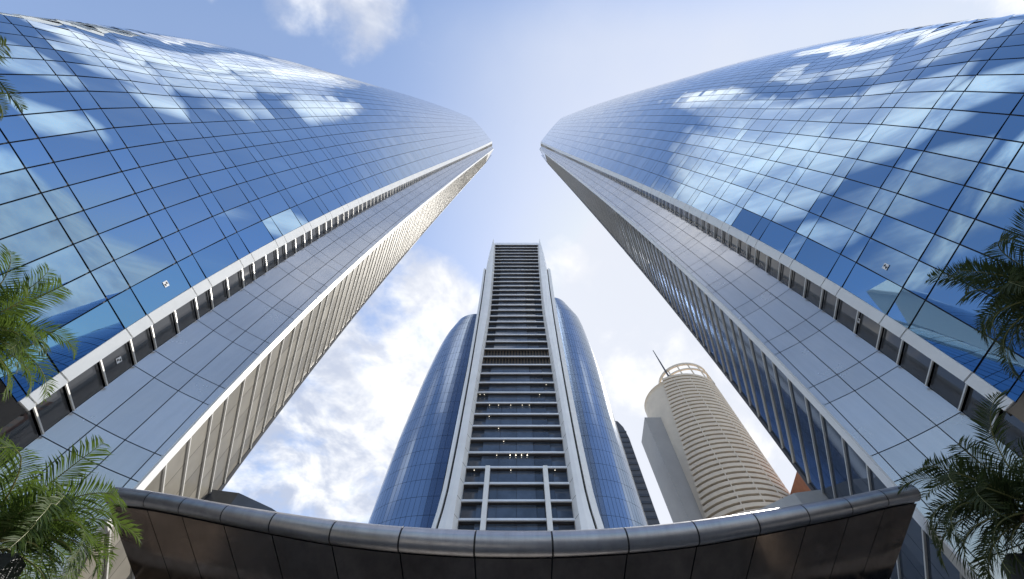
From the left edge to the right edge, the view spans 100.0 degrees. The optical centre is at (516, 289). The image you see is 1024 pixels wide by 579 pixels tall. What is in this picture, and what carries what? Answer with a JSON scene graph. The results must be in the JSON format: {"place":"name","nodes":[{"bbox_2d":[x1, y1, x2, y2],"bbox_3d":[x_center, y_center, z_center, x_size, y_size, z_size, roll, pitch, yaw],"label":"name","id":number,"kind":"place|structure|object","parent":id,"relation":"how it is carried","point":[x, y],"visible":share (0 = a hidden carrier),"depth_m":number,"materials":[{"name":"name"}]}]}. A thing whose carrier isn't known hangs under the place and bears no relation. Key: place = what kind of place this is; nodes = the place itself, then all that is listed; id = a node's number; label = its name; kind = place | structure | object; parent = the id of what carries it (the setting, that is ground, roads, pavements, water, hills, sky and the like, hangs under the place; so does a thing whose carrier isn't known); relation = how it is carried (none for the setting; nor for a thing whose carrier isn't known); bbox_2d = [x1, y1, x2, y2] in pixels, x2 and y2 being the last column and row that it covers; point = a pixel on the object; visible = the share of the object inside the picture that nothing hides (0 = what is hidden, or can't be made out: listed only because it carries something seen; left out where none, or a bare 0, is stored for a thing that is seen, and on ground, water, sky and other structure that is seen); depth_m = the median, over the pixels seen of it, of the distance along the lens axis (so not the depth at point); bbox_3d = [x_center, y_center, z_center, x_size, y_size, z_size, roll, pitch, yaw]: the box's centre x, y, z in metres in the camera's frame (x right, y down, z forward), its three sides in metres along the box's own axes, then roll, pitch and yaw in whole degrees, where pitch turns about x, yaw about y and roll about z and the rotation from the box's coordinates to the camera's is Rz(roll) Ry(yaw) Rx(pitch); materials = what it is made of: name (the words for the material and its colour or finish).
{"place":"outdoors","nodes":[
{"label":"outdoors","id":0,"kind":"place"},
{"bbox_2d":[0,12,493,578],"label":"glass skyscraper","id":1,"kind":"structure","parent":0,"point":[222,240],"depth_m":22.16,"materials":[{"name":"blue glass"}]},
{"bbox_2d":[0,410,37,462],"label":"window","id":2,"kind":"structure","parent":1,"relation":"in","point":[22,430],"depth_m":14.15,"materials":[{"name":"grey glass"}]},
{"bbox_2d":[32,387,69,434],"bbox_3d":[-16.260,4.234,15.059,0.162,1.128,1.274,6,-69,-2],"label":"window","id":3,"kind":"structure","parent":1,"relation":"in","point":[48,413],"depth_m":15.08,"materials":[{"name":"grey glass"}]},
{"bbox_2d":[65,363,102,410],"bbox_3d":[-16.261,3.648,16.210,0.163,1.398,1.307,6,-69,-2],"label":"window","id":4,"kind":"structure","parent":1,"relation":"in","point":[89,382],"depth_m":16.22,"materials":[{"name":"grey glass"}]},
{"bbox_2d":[99,342,131,385],"bbox_3d":[-16.261,3.014,17.493,0.161,1.408,1.306,6,-69,-2],"label":"window","id":5,"kind":"structure","parent":1,"relation":"in","point":[110,369],"depth_m":17.48,"materials":[{"name":"grey glass"}]},
{"bbox_2d":[129,328,152,364],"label":"window","id":6,"kind":"structure","parent":1,"relation":"in","point":[140,345],"depth_m":18.68,"materials":[{"name":"grey glass"}]},
{"bbox_2d":[150,313,175,349],"bbox_3d":[-16.262,1.906,19.826,0.157,1.398,1.292,6,-69,-2],"label":"window","id":7,"kind":"structure","parent":1,"relation":"in","point":[162,330],"depth_m":19.84,"materials":[{"name":"grey glass"}]},
{"bbox_2d":[173,300,195,332],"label":"window","id":8,"kind":"structure","parent":1,"relation":"in","point":[184,315],"depth_m":21.14,"materials":[{"name":"grey glass"}]},
{"bbox_2d":[194,290,210,318],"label":"window","id":9,"kind":"structure","parent":1,"relation":"in","point":[202,305],"depth_m":22.32,"materials":[{"name":"grey glass"}]},
{"bbox_2d":[209,280,226,308],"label":"window","id":10,"kind":"structure","parent":1,"relation":"in","point":[217,293],"depth_m":23.49,"materials":[{"name":"grey glass"}]},
{"bbox_2d":[225,271,241,297],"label":"window","id":11,"kind":"structure","parent":1,"relation":"in","point":[233,283],"depth_m":24.80,"materials":[{"name":"grey glass"}]},
{"bbox_2d":[241,264,252,287],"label":"window","id":12,"kind":"structure","parent":1,"relation":"in","point":[246,273],"depth_m":25.99,"materials":[{"name":"grey glass"}]},
{"bbox_2d":[252,257,264,279],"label":"window","id":13,"kind":"structure","parent":1,"relation":"in","point":[258,269],"depth_m":27.16,"materials":[{"name":"grey glass"}]},
{"bbox_2d":[264,250,275,271],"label":"window","id":14,"kind":"structure","parent":1,"relation":"in","point":[270,259],"depth_m":28.48,"materials":[{"name":"grey glass"}]},
{"bbox_2d":[276,246,284,264],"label":"window","id":15,"kind":"structure","parent":1,"relation":"in","point":[280,251],"depth_m":29.68,"materials":[{"name":"grey glass"}]},
{"bbox_2d":[284,240,293,258],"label":"window","id":16,"kind":"structure","parent":1,"relation":"in","point":[289,247],"depth_m":30.86,"materials":[{"name":"grey glass"}]},
{"bbox_2d":[294,235,302,252],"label":"window","id":17,"kind":"structure","parent":1,"relation":"in","point":[298,242],"depth_m":32.17,"materials":[{"name":"grey glass"}]},
{"bbox_2d":[303,231,309,247],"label":"window","id":18,"kind":"structure","parent":1,"relation":"in","point":[306,241],"depth_m":33.37,"materials":[{"name":"grey glass"}]},
{"bbox_2d":[310,227,316,243],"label":"window","id":19,"kind":"structure","parent":1,"relation":"in","point":[313,233],"depth_m":34.55,"materials":[{"name":"grey glass"}]},
{"bbox_2d":[317,223,324,238],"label":"window","id":20,"kind":"structure","parent":1,"relation":"in","point":[321,232],"depth_m":35.90,"materials":[{"name":"grey glass"}]},
{"bbox_2d":[325,220,329,233],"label":"window","id":21,"kind":"structure","parent":1,"relation":"in","point":[327,224],"depth_m":37.11,"materials":[{"name":"grey glass"}]},
{"bbox_2d":[330,217,335,230],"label":"window","id":22,"kind":"structure","parent":1,"relation":"in","point":[333,221],"depth_m":38.24,"materials":[{"name":"grey glass"}]},
{"bbox_2d":[337,214,341,226],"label":"window","id":23,"kind":"structure","parent":1,"relation":"in","point":[339,218],"depth_m":39.64,"materials":[{"name":"grey glass"}]},
{"bbox_2d":[343,211,346,222],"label":"window","id":24,"kind":"structure","parent":1,"relation":"in","point":[345,213],"depth_m":40.92,"materials":[{"name":"grey glass"}]},
{"bbox_2d":[347,209,351,220],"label":"window","id":25,"kind":"structure","parent":1,"relation":"in","point":[349,213],"depth_m":41.99,"materials":[{"name":"grey glass"}]},
{"bbox_2d":[352,206,356,217],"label":"window","id":26,"kind":"structure","parent":1,"relation":"in","point":[354,210],"depth_m":43.27,"materials":[{"name":"grey glass"}]},
{"bbox_2d":[357,204,360,214],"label":"window","id":27,"kind":"structure","parent":1,"relation":"in","point":[359,206],"depth_m":44.29,"materials":[{"name":"grey glass"}]},
{"bbox_2d":[361,202,364,212],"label":"window","id":28,"kind":"structure","parent":1,"relation":"in","point":[363,204],"depth_m":45.71,"materials":[{"name":"grey glass"}]},
{"bbox_2d":[445,144,491,167],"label":"window","id":29,"kind":"structure","parent":1,"relation":"in","point":[490,145],"depth_m":146.88,"materials":[{"name":"grey glass"}]},
{"bbox_2d":[368,239,647,530],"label":"skyscraper","id":30,"kind":"structure","parent":0,"point":[536,444],"depth_m":91.64,"materials":[{"name":"blue glass"}]},
{"bbox_2d":[0,0,1023,523],"label":"sky","id":31,"kind":"structure","parent":0,"point":[516,68],"materials":[{"name":"blue"}]},
{"bbox_2d":[615,421,659,524],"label":"slim skyscraper","id":32,"kind":"structure","parent":0,"point":[647,504],"depth_m":207.29,"materials":[{"name":"glass"}]},
{"bbox_2d":[642,351,789,522],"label":"beige skyscraper","id":33,"kind":"structure","parent":0,"point":[707,459],"depth_m":239.47,"materials":[{"name":"concrete"}]},
{"bbox_2d":[539,13,1023,578],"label":"glass skyscraper","id":34,"kind":"structure","parent":0,"point":[789,229],"depth_m":22.43,"materials":[{"name":"blue glass"}]},
{"bbox_2d":[541,144,587,167],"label":"window","id":35,"kind":"structure","parent":34,"relation":"in","point":[542,145],"depth_m":147.72,"materials":[{"name":"grey glass"}]},
{"bbox_2d":[663,200,666,209],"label":"window","id":36,"kind":"structure","parent":34,"relation":"in","point":[664,202],"depth_m":47.17,"materials":[{"name":"grey glass"}]},
{"bbox_2d":[668,202,671,212],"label":"window","id":37,"kind":"structure","parent":34,"relation":"in","point":[669,204],"depth_m":45.69,"materials":[{"name":"grey glass"}]},
{"bbox_2d":[672,204,675,214],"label":"window","id":38,"kind":"structure","parent":34,"relation":"in","point":[673,206],"depth_m":44.28,"materials":[{"name":"grey glass"}]},
{"bbox_2d":[676,206,680,217],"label":"window","id":39,"kind":"structure","parent":34,"relation":"in","point":[678,210],"depth_m":43.26,"materials":[{"name":"grey glass"}]},
{"bbox_2d":[681,209,685,220],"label":"window","id":40,"kind":"structure","parent":34,"relation":"in","point":[683,213],"depth_m":41.98,"materials":[{"name":"grey glass"}]},
{"bbox_2d":[686,211,689,222],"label":"window","id":41,"kind":"structure","parent":34,"relation":"in","point":[687,213],"depth_m":40.91,"materials":[{"name":"grey glass"}]},
{"bbox_2d":[691,214,695,226],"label":"window","id":42,"kind":"structure","parent":34,"relation":"in","point":[693,218],"depth_m":39.62,"materials":[{"name":"grey glass"}]},
{"bbox_2d":[697,217,702,230],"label":"window","id":43,"kind":"structure","parent":34,"relation":"in","point":[699,221],"depth_m":38.24,"materials":[{"name":"grey glass"}]},
{"bbox_2d":[703,220,707,233],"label":"window","id":44,"kind":"structure","parent":34,"relation":"in","point":[705,224],"depth_m":37.10,"materials":[{"name":"grey glass"}]},
{"bbox_2d":[708,223,714,238],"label":"window","id":45,"kind":"structure","parent":34,"relation":"in","point":[711,231],"depth_m":35.90,"materials":[{"name":"grey glass"}]},
{"bbox_2d":[716,227,722,243],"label":"window","id":46,"kind":"structure","parent":34,"relation":"in","point":[719,233],"depth_m":34.54,"materials":[{"name":"grey glass"}]},
{"bbox_2d":[723,231,729,247],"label":"window","id":47,"kind":"structure","parent":34,"relation":"in","point":[726,240],"depth_m":33.37,"materials":[{"name":"grey glass"}]},
{"bbox_2d":[730,235,738,252],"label":"window","id":48,"kind":"structure","parent":34,"relation":"in","point":[734,242],"depth_m":32.19,"materials":[{"name":"grey glass"}]},
{"bbox_2d":[739,240,748,259],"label":"window","id":49,"kind":"structure","parent":34,"relation":"in","point":[743,247],"depth_m":30.85,"materials":[{"name":"grey glass"}]},
{"bbox_2d":[748,246,756,264],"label":"window","id":50,"kind":"structure","parent":34,"relation":"in","point":[752,251],"depth_m":29.68,"materials":[{"name":"grey glass"}]},
{"bbox_2d":[757,250,768,271],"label":"window","id":51,"kind":"structure","parent":34,"relation":"in","point":[762,259],"depth_m":28.48,"materials":[{"name":"grey glass"}]},
{"bbox_2d":[768,257,780,279],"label":"window","id":52,"kind":"structure","parent":34,"relation":"in","point":[774,269],"depth_m":27.17,"materials":[{"name":"grey glass"}]},
{"bbox_2d":[780,264,791,287],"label":"window","id":53,"kind":"structure","parent":34,"relation":"in","point":[786,273],"depth_m":25.99,"materials":[{"name":"grey glass"}]},
{"bbox_2d":[791,271,807,297],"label":"window","id":54,"kind":"structure","parent":34,"relation":"in","point":[799,283],"depth_m":24.80,"materials":[{"name":"grey glass"}]},
{"bbox_2d":[806,280,823,308],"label":"window","id":55,"kind":"structure","parent":34,"relation":"in","point":[815,293],"depth_m":23.49,"materials":[{"name":"grey glass"}]},
{"bbox_2d":[822,290,838,318],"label":"window","id":56,"kind":"structure","parent":34,"relation":"in","point":[830,305],"depth_m":22.32,"materials":[{"name":"grey glass"}]},
{"bbox_2d":[837,300,859,332],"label":"window","id":57,"kind":"structure","parent":34,"relation":"in","point":[848,315],"depth_m":21.14,"materials":[{"name":"grey glass"}]},
{"bbox_2d":[857,313,882,349],"bbox_3d":[16.262,1.906,19.826,0.157,1.398,1.292,-6,-69,2],"label":"window","id":58,"kind":"structure","parent":34,"relation":"in","point":[869,330],"depth_m":19.84,"materials":[{"name":"grey glass"}]},
{"bbox_2d":[880,328,903,364],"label":"window","id":59,"kind":"structure","parent":34,"relation":"in","point":[891,345],"depth_m":18.68,"materials":[{"name":"grey glass"}]},
{"bbox_2d":[901,343,933,385],"bbox_3d":[16.261,3.014,17.493,0.161,1.408,1.306,-6,-69,2],"label":"window","id":60,"kind":"structure","parent":34,"relation":"in","point":[919,365],"depth_m":17.51,"materials":[{"name":"grey glass"}]},
{"bbox_2d":[930,363,967,410],"bbox_3d":[16.261,3.648,16.210,0.163,1.398,1.307,-6,-69,2],"label":"window","id":61,"kind":"structure","parent":34,"relation":"in","point":[943,382],"depth_m":16.22,"materials":[{"name":"grey glass"}]},
{"bbox_2d":[963,387,999,434],"bbox_3d":[16.260,4.234,15.059,0.162,1.128,1.274,-6,-69,2],"label":"window","id":62,"kind":"structure","parent":34,"relation":"in","point":[974,396],"depth_m":15.23,"materials":[{"name":"grey glass"}]},
{"bbox_2d":[995,410,1023,456],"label":"window","id":63,"kind":"structure","parent":34,"relation":"in","point":[1016,430],"depth_m":14.12,"materials":[{"name":"grey glass"}]},
{"label":"ground","id":64,"kind":"structure","parent":0,"visible":0},
{"bbox_2d":[0,553,25,578],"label":"trunk","id":65,"kind":"object","parent":64,"relation":"on","point":[11,567],"visible":1,"depth_m":5.93,"materials":[{"name":"plant"}]},
{"bbox_2d":[0,35,27,120],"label":"date palm","id":66,"kind":"object","parent":64,"relation":"on","point":[2,42],"visible":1,"depth_m":9.22,"materials":[{"name":"green plant"}]},
{"bbox_2d":[0,243,81,403],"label":"date palm","id":67,"kind":"object","parent":64,"relation":"on","point":[12,335],"visible":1,"depth_m":8.40,"materials":[{"name":"green plant"}]},
{"bbox_2d":[0,428,142,578],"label":"date palm","id":68,"kind":"object","parent":64,"relation":"on","point":[29,524],"visible":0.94,"depth_m":6.57,"materials":[{"name":"green plant"}]},
{"bbox_2d":[204,490,276,511],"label":"podium wall","id":69,"kind":"structure","parent":64,"relation":"on","point":[231,498],"depth_m":22.36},
{"bbox_2d":[105,484,920,578],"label":"entrance canopy","id":70,"kind":"object","parent":69,"relation":"attached to","point":[859,536],"visible":0.98,"depth_m":12.76,"materials":[{"name":"metal"}]},
{"bbox_2d":[790,472,810,494],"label":"brick tower","id":71,"kind":"structure","parent":64,"relation":"on","point":[799,484],"depth_m":205.57,"materials":[{"name":"brown brick"}]},
{"bbox_2d":[758,490,890,578],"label":"podium wall","id":72,"kind":"structure","parent":64,"relation":"on","point":[797,498],"depth_m":22.37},
{"bbox_2d":[897,389,1023,578],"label":"date palm","id":73,"kind":"object","parent":64,"relation":"on","point":[988,493],"visible":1,"depth_m":6.35,"materials":[{"name":"green plant"}]},
{"bbox_2d":[926,200,1023,380],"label":"date palm","id":74,"kind":"object","parent":64,"relation":"on","point":[1010,294],"visible":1,"depth_m":8.29,"materials":[{"name":"green plant"}]},
{"bbox_2d":[1000,553,1023,578],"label":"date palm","id":75,"kind":"object","parent":64,"relation":"on","point":[1013,576],"visible":0.6,"depth_m":5.93,"materials":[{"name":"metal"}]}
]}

